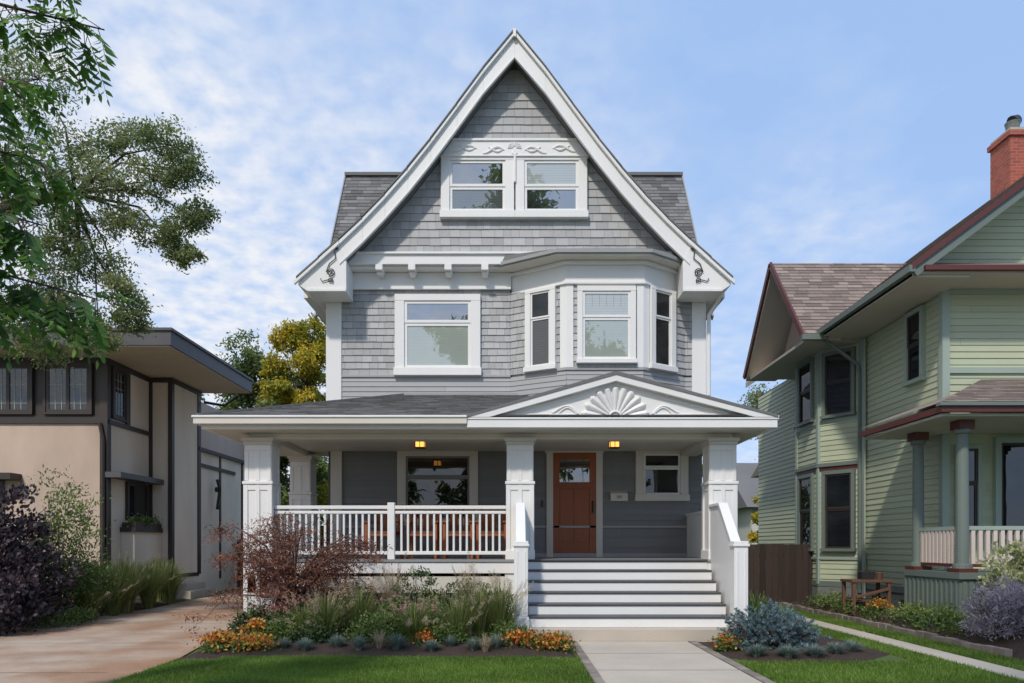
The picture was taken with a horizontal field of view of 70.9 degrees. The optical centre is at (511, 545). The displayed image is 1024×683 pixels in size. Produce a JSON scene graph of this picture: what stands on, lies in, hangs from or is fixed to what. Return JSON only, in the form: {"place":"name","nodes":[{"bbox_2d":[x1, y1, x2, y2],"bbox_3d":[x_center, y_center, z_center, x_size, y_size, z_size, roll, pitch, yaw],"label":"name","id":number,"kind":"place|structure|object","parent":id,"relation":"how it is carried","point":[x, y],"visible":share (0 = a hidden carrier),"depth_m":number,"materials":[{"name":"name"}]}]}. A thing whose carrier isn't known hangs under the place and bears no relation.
{"place":"outdoors","nodes":[
{"label":"outdoors","id":0,"kind":"place"},
{"bbox_2d":[66,577,128,618],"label":"ornamental grass","id":1,"kind":"object","parent":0,"point":[86,598],"depth_m":13.46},
{"bbox_2d":[94,560,140,614],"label":"ornamental grass","id":2,"kind":"object","parent":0,"point":[113,607],"depth_m":14.30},
{"bbox_2d":[0,593,242,682],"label":"driveway","id":3,"kind":"structure","parent":0,"point":[105,649],"depth_m":10.27,"materials":[{"name":"concrete"}]},
{"bbox_2d":[106,654,594,682],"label":"lawn","id":4,"kind":"structure","parent":0,"point":[340,668],"depth_m":7.96,"materials":[{"name":"green plant"}]},
{"bbox_2d":[0,0,1023,525],"label":"sky","id":5,"kind":"structure","parent":0,"point":[797,131],"materials":[{"name":"blue"}]},
{"bbox_2d":[14,588,1020,682],"bbox_3d":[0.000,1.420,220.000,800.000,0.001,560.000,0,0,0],"label":"ground","id":6,"kind":"structure","parent":0,"point":[890,657],"depth_m":9.26,"materials":[{"name":"brown soil"}]},
{"bbox_2d":[0,479,85,619],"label":"purple smokebush","id":7,"kind":"object","parent":6,"relation":"on","point":[32,555],"visible":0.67,"depth_m":12.16,"materials":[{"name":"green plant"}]},
{"bbox_2d":[0,0,140,372],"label":"walnut tree","id":8,"kind":"object","parent":6,"relation":"on","point":[10,240],"visible":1,"depth_m":5.11,"materials":[{"name":"green plant"}]},
{"bbox_2d":[9,598,187,628],"bbox_3d":[-9.790,1.384,14.730,3.420,0.100,8.460,0,0,0],"label":"planting bed","id":9,"kind":"object","parent":6,"relation":"on","point":[137,606],"visible":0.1,"depth_m":16.29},
{"bbox_2d":[0,548,56,635],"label":"purple smokebush","id":10,"kind":"object","parent":9,"relation":"on","point":[13,615],"visible":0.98,"depth_m":11.33,"materials":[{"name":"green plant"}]},
{"bbox_2d":[21,601,100,629],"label":"groundcover","id":11,"kind":"object","parent":9,"relation":"on","point":[79,612],"visible":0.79,"depth_m":12.60,"materials":[{"name":"green plant"}]},
{"bbox_2d":[21,464,129,617],"bbox_3d":[-8.543,-0.061,13.574,2.372,2.982,2.054,0,0,0],"label":"green shrub","id":12,"kind":"object","parent":9,"relation":"on","point":[86,565],"visible":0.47,"depth_m":13.54,"materials":[{"name":"green plant"}]},
{"bbox_2d":[98,556,154,588],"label":"ornamental grass","id":13,"kind":"object","parent":9,"relation":"on","point":[121,561],"depth_m":15.52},
{"bbox_2d":[105,562,155,612],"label":"ornamental grass","id":14,"kind":"object","parent":9,"relation":"on","point":[128,605],"depth_m":14.80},
{"bbox_2d":[132,561,175,608],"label":"ornamental grass","id":15,"kind":"object","parent":9,"relation":"on","point":[147,598],"depth_m":15.78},
{"bbox_2d":[145,553,182,601],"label":"ornamental grass","id":16,"kind":"object","parent":9,"relation":"on","point":[159,595],"depth_m":17.48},
{"bbox_2d":[152,558,189,603],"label":"ornamental grass","id":17,"kind":"object","parent":9,"relation":"on","point":[170,593],"depth_m":17.09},
{"bbox_2d":[0,20,225,370],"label":"oak tree","id":18,"kind":"object","parent":6,"relation":"on","point":[184,170],"visible":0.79,"depth_m":11.92,"materials":[{"name":"green plant"}]},
{"bbox_2d":[0,358,242,598],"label":"timber trim and windows","id":19,"kind":"structure","parent":6,"relation":"on","point":[82,391],"depth_m":16.98,"materials":[{"name":"wood"}]},
{"bbox_2d":[0,327,253,463],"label":"roof","id":20,"kind":"structure","parent":19,"relation":"on","point":[168,352],"depth_m":17.47,"materials":[{"name":"stone"}]},
{"bbox_2d":[115,512,162,527],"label":"window box plants","id":21,"kind":"object","parent":19,"relation":"on","point":[144,520],"depth_m":18.10,"materials":[{"name":"green plant"}]},
{"bbox_2d":[0,375,244,599],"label":"stucco walls","id":22,"kind":"structure","parent":6,"relation":"on","point":[29,450],"depth_m":18.69,"materials":[{"name":"paint"}]},
{"bbox_2d":[207,327,324,510],"bbox_3d":[-11.536,-4.055,32.067,7.380,10.950,6.975,0,0,0],"label":"shade tree","id":23,"kind":"object","parent":6,"relation":"on","point":[250,364],"visible":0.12,"depth_m":31.42,"materials":[{"name":"green plant"}]},
{"bbox_2d":[237,540,327,587],"bbox_3d":[-6.400,0.600,23.519,5.200,1.580,0.062,0,0,0],"label":"wooden fence","id":24,"kind":"object","parent":6,"relation":"on","point":[239,574],"visible":0.03,"depth_m":23.49,"materials":[{"name":"brown wood"}]},
{"bbox_2d":[254,312,327,539],"bbox_3d":[-8.860,-4.279,31.142,4.880,11.399,5.208,0,0,36],"label":"yellow maple tree","id":25,"kind":"object","parent":6,"relation":"on","point":[307,358],"visible":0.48,"depth_m":30.27,"materials":[{"name":"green plant"}]},
{"bbox_2d":[280,456,327,517],"bbox_3d":[-9.822,-1.633,28.120,6.121,6.392,5.130,0,0,26],"label":"shade tree","id":26,"kind":"object","parent":6,"relation":"on","point":[322,467],"visible":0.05,"depth_m":27.87,"materials":[{"name":"green plant"}]},
{"bbox_2d":[178,629,575,659],"bbox_3d":[-1.905,1.379,10.515,5.490,0.110,3.330,0,0,0],"label":"planting bed","id":27,"kind":"object","parent":6,"relation":"on","point":[408,649],"visible":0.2,"depth_m":9.31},
{"bbox_2d":[187,626,250,653],"bbox_3d":[-3.751,1.240,9.350,0.964,0.380,0.674,0,0,0],"label":"orange coleus","id":28,"kind":"object","parent":27,"relation":"on","point":[216,640],"visible":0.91,"depth_m":9.22,"materials":[{"name":"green plant"}]},
{"bbox_2d":[224,630,282,651],"bbox_3d":[-3.330,1.275,9.338,0.727,0.326,0.618,0,0,0],"label":"orange coleus","id":29,"kind":"object","parent":27,"relation":"on","point":[255,641],"visible":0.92,"depth_m":9.28,"materials":[{"name":"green plant"}]},
{"bbox_2d":[236,616,271,637],"bbox_3d":[-3.601,1.210,10.095,0.617,0.435,0.602,0,0,0],"label":"orange coleus","id":30,"kind":"object","parent":27,"relation":"on","point":[253,624],"visible":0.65,"depth_m":10.04,"materials":[{"name":"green plant"}]},
{"bbox_2d":[227,597,282,634],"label":"garden shrub","id":31,"kind":"object","parent":27,"relation":"on","point":[244,617],"visible":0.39,"depth_m":10.85,"materials":[{"name":"green plant"}]},
{"bbox_2d":[246,602,308,633],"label":"garden shrub","id":32,"kind":"object","parent":27,"relation":"on","point":[267,616],"visible":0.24,"depth_m":10.82,"materials":[{"name":"green plant"}]},
{"bbox_2d":[253,606,321,641],"bbox_3d":[-3.129,1.145,10.110,1.047,0.579,0.870,0,0,0],"label":"garden shrub","id":33,"kind":"object","parent":27,"relation":"on","point":[283,630],"visible":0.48,"depth_m":9.95,"materials":[{"name":"green plant"}]},
{"bbox_2d":[172,508,425,634],"bbox_3d":[-3.215,0.424,11.227,3.180,2.003,2.525,0,0,31],"label":"japanese maple","id":34,"kind":"object","parent":27,"relation":"on","point":[284,564],"visible":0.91,"depth_m":10.93,"materials":[{"name":"red plant"}]},
{"bbox_2d":[291,637,314,650],"bbox_3d":[-2.699,1.289,9.359,0.372,0.202,0.367,0,0,0],"label":"blue fescue","id":35,"kind":"object","parent":27,"relation":"on","point":[305,644],"visible":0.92,"depth_m":9.33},
{"bbox_2d":[260,592,345,635],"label":"fountain grass","id":36,"kind":"object","parent":27,"relation":"on","point":[300,617],"depth_m":10.02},
{"bbox_2d":[286,614,346,643],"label":"garden shrub","id":37,"kind":"object","parent":27,"relation":"on","point":[320,635],"visible":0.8,"depth_m":9.79,"materials":[{"name":"green plant"}]},
{"bbox_2d":[283,584,354,639],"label":"fountain grass","id":38,"kind":"object","parent":27,"relation":"on","point":[329,613],"depth_m":10.01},
{"bbox_2d":[291,591,351,633],"bbox_3d":[-2.849,1.060,10.839,0.987,0.739,1.061,0,0,0],"label":"garden shrub","id":39,"kind":"object","parent":27,"relation":"on","point":[343,625],"visible":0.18,"depth_m":10.85,"materials":[{"name":"green plant"}]},
{"bbox_2d":[323,633,350,646],"bbox_3d":[-2.313,1.280,9.549,0.355,0.220,0.355,0,0,-40],"label":"blue fescue","id":40,"kind":"object","parent":27,"relation":"on","point":[337,641],"visible":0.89,"depth_m":9.51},
{"bbox_2d":[348,635,365,650],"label":"blue fescue","id":41,"kind":"object","parent":27,"relation":"on","point":[358,643],"visible":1,"depth_m":9.35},
{"bbox_2d":[330,573,395,632],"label":"fountain grass","id":42,"kind":"object","parent":27,"relation":"on","point":[357,607],"depth_m":10.50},
{"bbox_2d":[340,608,408,643],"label":"garden shrub","id":43,"kind":"object","parent":27,"relation":"on","point":[379,622],"visible":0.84,"depth_m":9.91,"materials":[{"name":"green plant"}]},
{"bbox_2d":[370,629,387,648],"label":"feather grass","id":44,"kind":"object","parent":27,"relation":"on","point":[379,640],"depth_m":9.46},
{"bbox_2d":[359,593,419,636],"bbox_3d":[-1.704,1.063,10.627,1.041,0.734,0.921,0,0,0],"label":"garden shrub","id":45,"kind":"object","parent":27,"relation":"on","point":[387,607],"visible":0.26,"depth_m":10.53,"materials":[{"name":"green plant"}]},
{"bbox_2d":[366,550,417,626],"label":"feather grass","id":46,"kind":"object","parent":27,"relation":"on","point":[390,593],"depth_m":11.39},
{"bbox_2d":[385,631,410,649],"bbox_3d":[-1.524,1.264,9.444,0.400,0.253,0.375,0,0,0],"label":"blue fescue","id":47,"kind":"object","parent":27,"relation":"on","point":[396,643],"visible":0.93,"depth_m":9.42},
{"bbox_2d":[379,589,452,641],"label":"fountain grass","id":48,"kind":"object","parent":27,"relation":"on","point":[412,625],"depth_m":9.90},
{"bbox_2d":[390,565,450,622],"bbox_3d":[-1.530,0.873,11.309,1.103,1.114,0.924,0,0,-27],"label":"garden shrub","id":49,"kind":"object","parent":27,"relation":"on","point":[421,575],"visible":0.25,"depth_m":11.33,"materials":[{"name":"green plant"}]},
{"bbox_2d":[398,593,453,633],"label":"garden shrub","id":50,"kind":"object","parent":27,"relation":"on","point":[434,618],"visible":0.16,"depth_m":10.49,"materials":[{"name":"green plant"}]},
{"bbox_2d":[413,627,440,647],"bbox_3d":[-1.153,1.255,9.693,0.453,0.326,0.388,0,0,-42],"label":"orange coleus","id":51,"kind":"object","parent":27,"relation":"on","point":[425,635],"visible":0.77,"depth_m":9.67,"materials":[{"name":"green plant"}]},
{"bbox_2d":[414,619,476,644],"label":"garden shrub","id":52,"kind":"object","parent":27,"relation":"on","point":[442,632],"visible":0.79,"depth_m":9.76,"materials":[{"name":"green plant"}]},
{"bbox_2d":[415,585,490,637],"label":"fountain grass","id":53,"kind":"object","parent":27,"relation":"on","point":[457,614],"depth_m":9.83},
{"bbox_2d":[439,576,491,629],"bbox_3d":[-0.753,0.956,11.422,1.263,0.950,0.989,0,0,0],"label":"garden shrub","id":54,"kind":"object","parent":27,"relation":"on","point":[455,589],"visible":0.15,"depth_m":11.26,"materials":[{"name":"green plant"}]},
{"bbox_2d":[449,550,490,627],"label":"feather grass","id":55,"kind":"object","parent":27,"relation":"on","point":[468,572],"depth_m":11.65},
{"bbox_2d":[464,636,480,650],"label":"blue fescue","id":56,"kind":"object","parent":27,"relation":"on","point":[473,645],"visible":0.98,"depth_m":9.36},
{"bbox_2d":[474,635,492,651],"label":"feather grass","id":57,"kind":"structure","parent":27,"relation":"on","point":[484,646],"depth_m":9.27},
{"bbox_2d":[443,571,525,639],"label":"fountain grass","id":58,"kind":"object","parent":27,"relation":"on","point":[480,626],"depth_m":10.09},
{"bbox_2d":[461,571,533,632],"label":"fountain grass","id":59,"kind":"object","parent":27,"relation":"on","point":[502,613],"depth_m":10.09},
{"bbox_2d":[489,634,507,647],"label":"blue fescue","id":60,"kind":"object","parent":27,"relation":"on","point":[496,641],"visible":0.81,"depth_m":9.46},
{"bbox_2d":[481,618,529,644],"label":"garden shrub","id":61,"kind":"object","parent":27,"relation":"on","point":[503,628],"visible":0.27,"depth_m":9.86,"materials":[{"name":"green plant"}]},
{"bbox_2d":[486,627,555,649],"bbox_3d":[0.121,1.270,9.608,0.990,0.366,0.616,0,0,0],"label":"orange coleus","id":62,"kind":"object","parent":27,"relation":"on","point":[527,637],"visible":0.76,"depth_m":9.53,"materials":[{"name":"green plant"}]},
{"bbox_2d":[527,629,580,653],"bbox_3d":[0.579,1.278,9.481,0.599,0.345,0.675,0,0,41],"label":"orange coleus","id":63,"kind":"object","parent":27,"relation":"on","point":[557,638],"visible":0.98,"depth_m":9.38,"materials":[{"name":"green plant"}]},
{"bbox_2d":[191,415,772,641],"bbox_3d":[-0.450,-0.300,12.825,9.300,3.540,4.750,0,0,0],"label":"porch","id":64,"kind":"object","parent":6,"relation":"on","point":[698,591],"visible":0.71,"depth_m":11.97,"materials":[{"name":"white paint"}]},
{"bbox_2d":[364,505,404,558],"bbox_3d":[-2.303,-0.250,12.935,0.580,0.980,0.570,0,0,11],"label":"porch chair","id":65,"kind":"object","parent":64,"relation":"on","point":[384,528],"visible":0.33,"depth_m":13.15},
{"bbox_2d":[405,505,439,558],"bbox_3d":[-1.600,-0.250,12.935,0.580,0.980,0.570,0,0,-2],"label":"porch chair","id":66,"kind":"object","parent":64,"relation":"on","point":[424,531],"visible":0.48,"depth_m":13.18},
{"bbox_2d":[442,505,474,558],"bbox_3d":[-0.950,-0.250,12.935,0.580,0.980,0.570,0,0,1],"label":"porch chair","id":67,"kind":"object","parent":64,"relation":"on","point":[450,533],"visible":0.48,"depth_m":13.17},
{"bbox_2d":[194,371,777,416],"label":"porch roof","id":68,"kind":"structure","parent":64,"relation":"on","point":[435,404],"depth_m":12.09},
{"bbox_2d":[467,375,778,428],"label":"porch pediment","id":69,"kind":"structure","parent":68,"relation":"on","point":[616,394],"depth_m":11.47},
{"bbox_2d":[475,505,505,558],"bbox_3d":[-0.351,-0.250,12.935,0.580,0.980,0.570,0,0,3],"label":"porch chair","id":70,"kind":"object","parent":64,"relation":"on","point":[503,532],"visible":0.42,"depth_m":13.17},
{"bbox_2d":[610,491,627,500],"bbox_3d":[2.130,-0.984,14.315,0.350,0.208,0.130,0,0,0],"label":"wall mailbox","id":71,"kind":"object","parent":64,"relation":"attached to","point":[618,495],"depth_m":14.26,"materials":[{"name":"beige paint"}]},
{"bbox_2d":[328,65,691,549],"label":"walls","id":72,"kind":"structure","parent":6,"relation":"on","point":[514,67],"depth_m":14.12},
{"bbox_2d":[294,28,734,400],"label":"trim","id":73,"kind":"structure","parent":72,"relation":"attached to","point":[566,270],"depth_m":13.77,"materials":[{"name":"white paint"}]},
{"bbox_2d":[304,292,724,395],"bbox_3d":[0.045,-4.010,18.988,8.410,2.060,10.023,0,0,0],"label":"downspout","id":74,"kind":"object","parent":73,"relation":"attached to","point":[321,313],"visible":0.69,"depth_m":14.30,"materials":[{"name":"white paint"}]},
{"bbox_2d":[320,247,708,282],"bbox_3d":[0.050,-5.350,13.725,7.435,0.685,0.031,0,0,0],"label":"scroll ornament","id":75,"kind":"object","parent":73,"relation":"attached to","point":[337,248],"visible":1,"depth_m":13.72,"materials":[{"name":"paint"}]},
{"bbox_2d":[296,27,732,324],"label":"roof","id":76,"kind":"structure","parent":72,"relation":"on","point":[363,193],"depth_m":17.70,"materials":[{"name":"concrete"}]},
{"bbox_2d":[330,451,701,556],"bbox_3d":[0.090,-0.820,14.375,7.420,2.120,0.090,0,0,0],"label":"porch wall siding","id":77,"kind":"object","parent":72,"relation":"attached to","point":[632,527],"visible":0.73,"depth_m":14.38,"materials":[{"name":"wood"}]},
{"bbox_2d":[342,70,691,398],"bbox_3d":[0.065,-4.254,18.890,7.537,10.153,10.221,0,0,0],"label":"shingle siding","id":78,"kind":"object","parent":72,"relation":"attached to","point":[605,225],"visible":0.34,"depth_m":14.11,"materials":[{"name":"wood"}]},
{"bbox_2d":[393,138,689,525],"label":"windows","id":79,"kind":"structure","parent":72,"relation":"attached to","point":[437,334],"depth_m":14.07,"materials":[{"name":"white paint"}]},
{"bbox_2d":[541,451,603,556],"bbox_3d":[1.210,-0.855,14.340,1.260,2.190,0.140,0,0,0],"label":"front door","id":80,"kind":"structure","parent":72,"relation":"attached to","point":[574,488],"depth_m":14.35,"materials":[{"name":"brown wood"}]},
{"bbox_2d":[578,642,761,682],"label":"front walkway","id":81,"kind":"structure","parent":6,"relation":"on","point":[650,662],"depth_m":8.44,"materials":[{"name":"concrete"}]},
{"bbox_2d":[570,641,774,682],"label":"walkway paver edging","id":82,"kind":"object","parent":6,"relation":"on","point":[589,665],"visible":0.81,"depth_m":8.39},
{"bbox_2d":[736,463,758,543],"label":"white garage","id":83,"kind":"structure","parent":6,"relation":"on","point":[748,487],"depth_m":30.93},
{"bbox_2d":[747,490,758,543],"bbox_3d":[9.526,-0.330,26.824,2.440,3.597,2.267,0,0,40],"label":"yellow maple tree","id":84,"kind":"object","parent":6,"relation":"on","point":[753,537],"visible":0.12,"depth_m":26.82,"materials":[{"name":"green plant"}]},
{"bbox_2d":[737,382,777,460],"bbox_3d":[12.561,-3.387,35.997,5.397,9.613,4.157,0,0,40],"label":"shade tree","id":85,"kind":"object","parent":6,"relation":"on","point":[759,392],"visible":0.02,"depth_m":36.07,"materials":[{"name":"green plant"}]},
{"bbox_2d":[748,544,812,604],"bbox_3d":[5.650,0.680,16.619,3.500,1.419,0.062,0,0,0],"label":"wooden fence","id":86,"kind":"object","parent":6,"relation":"on","point":[792,571],"visible":0.3,"depth_m":16.59,"materials":[{"name":"brown wood"}]},
{"bbox_2d":[699,630,888,662],"bbox_3d":[3.805,1.384,11.480,2.250,0.100,5.760,0,0,0],"label":"planting bed","id":87,"kind":"object","parent":6,"relation":"on","point":[848,655],"visible":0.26,"depth_m":9.06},
{"bbox_2d":[707,629,742,653],"bbox_3d":[2.841,1.284,9.504,0.541,0.339,0.540,0,0,0],"label":"orange coleus","id":88,"kind":"object","parent":87,"relation":"on","point":[725,639],"visible":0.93,"depth_m":9.40,"materials":[{"name":"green plant"}]},
{"bbox_2d":[742,642,771,656],"bbox_3d":[3.050,1.301,8.955,0.416,0.178,0.407,0,0,0],"label":"blue fescue","id":89,"kind":"object","parent":87,"relation":"on","point":[756,650],"visible":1,"depth_m":8.91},
{"bbox_2d":[748,599,774,626],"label":"daylily","id":90,"kind":"object","parent":87,"relation":"on","point":[758,607],"visible":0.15,"depth_m":11.49,"materials":[{"name":"green plant"}]},
{"bbox_2d":[748,591,781,612],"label":"daylily","id":91,"kind":"object","parent":87,"relation":"on","point":[752,599],"visible":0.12,"depth_m":12.15,"materials":[{"name":"green plant"}]},
{"bbox_2d":[716,599,830,654],"bbox_3d":[3.453,1.066,9.601,1.290,0.745,1.370,0,0,43],"label":"blue spruce","id":92,"kind":"object","parent":87,"relation":"on","point":[772,633],"visible":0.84,"depth_m":9.44,"materials":[{"name":"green plant"}]},
{"bbox_2d":[774,644,802,658],"bbox_3d":[3.397,1.301,8.855,0.422,0.177,0.414,0,0,0],"label":"blue fescue","id":93,"kind":"object","parent":87,"relation":"on","point":[787,651],"visible":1,"depth_m":8.81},
{"bbox_2d":[799,643,831,656],"bbox_3d":[3.747,1.300,8.908,0.406,0.179,0.409,0,0,0],"label":"blue fescue","id":94,"kind":"object","parent":87,"relation":"on","point":[813,651],"visible":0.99,"depth_m":8.88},
{"bbox_2d":[821,642,850,653],"bbox_3d":[4.105,1.301,9.092,0.420,0.179,0.404,0,0,0],"label":"blue fescue","id":95,"kind":"object","parent":87,"relation":"on","point":[836,648],"visible":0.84,"depth_m":9.07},
{"bbox_2d":[839,639,865,651],"bbox_3d":[4.400,1.299,9.297,0.403,0.182,0.418,0,0,0],"label":"blue fescue","id":96,"kind":"object","parent":87,"relation":"on","point":[853,647],"visible":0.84,"depth_m":9.27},
{"bbox_2d":[779,602,1012,657],"bbox_3d":[6.220,1.360,13.390,0.140,0.120,8.780,0,0,0],"label":"stone edging","id":97,"kind":"object","parent":6,"relation":"on","point":[967,644],"visible":0.56,"depth_m":10.90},
{"bbox_2d":[771,212,1021,615],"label":"walls","id":98,"kind":"structure","parent":6,"relation":"on","point":[894,595],"depth_m":15.68,"materials":[{"name":"wood"}]},
{"bbox_2d":[743,176,1023,477],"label":"roofs","id":99,"kind":"structure","parent":98,"relation":"on","point":[805,311],"depth_m":13.84,"materials":[{"name":"brown"}]},
{"bbox_2d":[987,115,1023,199],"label":"chimney","id":100,"kind":"object","parent":99,"relation":"on","point":[1005,149],"visible":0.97,"depth_m":16.96,"materials":[{"name":"red brick"}]},
{"bbox_2d":[758,196,1023,586],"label":"clapboards","id":101,"kind":"object","parent":98,"relation":"attached to","point":[986,330],"visible":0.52,"depth_m":14.06,"materials":[{"name":"wood"}]},
{"bbox_2d":[794,289,1023,611],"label":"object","id":102,"kind":"structure","parent":98,"relation":"attached to","point":[837,386],"depth_m":15.39,"materials":[{"name":"green wood"}]},
{"bbox_2d":[771,598,1023,660],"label":"planting bed","id":103,"kind":"object","parent":6,"relation":"on","point":[1017,645],"visible":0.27,"depth_m":10.36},
{"bbox_2d":[802,589,907,620],"bbox_3d":[6.625,1.159,14.059,0.916,0.520,3.761,0,0,0],"label":"groundcover","id":104,"kind":"object","parent":103,"relation":"on","point":[829,599],"visible":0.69,"depth_m":13.84,"materials":[{"name":"green plant"}]},
{"bbox_2d":[840,571,892,615],"bbox_3d":[6.750,0.910,13.695,0.760,0.820,0.510,0,0,0],"label":"potting bench","id":105,"kind":"object","parent":103,"relation":"on","point":[866,576],"visible":0.87,"depth_m":13.52,"materials":[{"name":"brown wood"}]},
{"bbox_2d":[862,596,893,614],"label":"yellow flowers","id":106,"kind":"object","parent":103,"relation":"on","point":[876,602],"visible":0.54,"depth_m":13.11,"materials":[{"name":"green plant"}]},
{"bbox_2d":[880,599,991,636],"bbox_3d":[6.610,1.135,11.182,0.899,0.582,2.682,0,0,0],"label":"groundcover","id":107,"kind":"object","parent":103,"relation":"on","point":[922,616],"visible":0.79,"depth_m":11.19,"materials":[{"name":"green plant"}]},
{"bbox_2d":[954,571,1023,640],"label":"lavender bush","id":108,"kind":"object","parent":103,"relation":"on","point":[993,605],"visible":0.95,"depth_m":9.69,"materials":[{"name":"purple plant"}]},
{"bbox_2d":[972,538,1023,621],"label":"hydrangea bush","id":109,"kind":"object","parent":103,"relation":"on","point":[1007,566],"visible":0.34,"depth_m":10.48,"materials":[{"name":"green plant"}]},
{"bbox_2d":[1000,588,1023,635],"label":"lavender bush","id":110,"kind":"object","parent":103,"relation":"on","point":[1018,599],"visible":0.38,"depth_m":9.59,"materials":[{"name":"purple plant"}]},
{"bbox_2d":[904,419,1023,628],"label":"porch","id":111,"kind":"object","parent":6,"relation":"on","point":[942,546],"visible":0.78,"depth_m":11.36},
{"bbox_2d":[733,622,1023,682],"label":"lawn","id":112,"kind":"structure","parent":0,"point":[833,671],"depth_m":8.01,"materials":[{"name":"green plant"}]},
{"bbox_2d":[766,610,1023,680],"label":"side path","id":113,"kind":"structure","parent":0,"point":[1010,672],"depth_m":9.52,"materials":[{"name":"concrete"}]},
{"bbox_2d":[787,607,1023,670],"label":"lawn","id":114,"kind":"structure","parent":0,"point":[996,659],"depth_m":10.22,"materials":[{"name":"green plant"}]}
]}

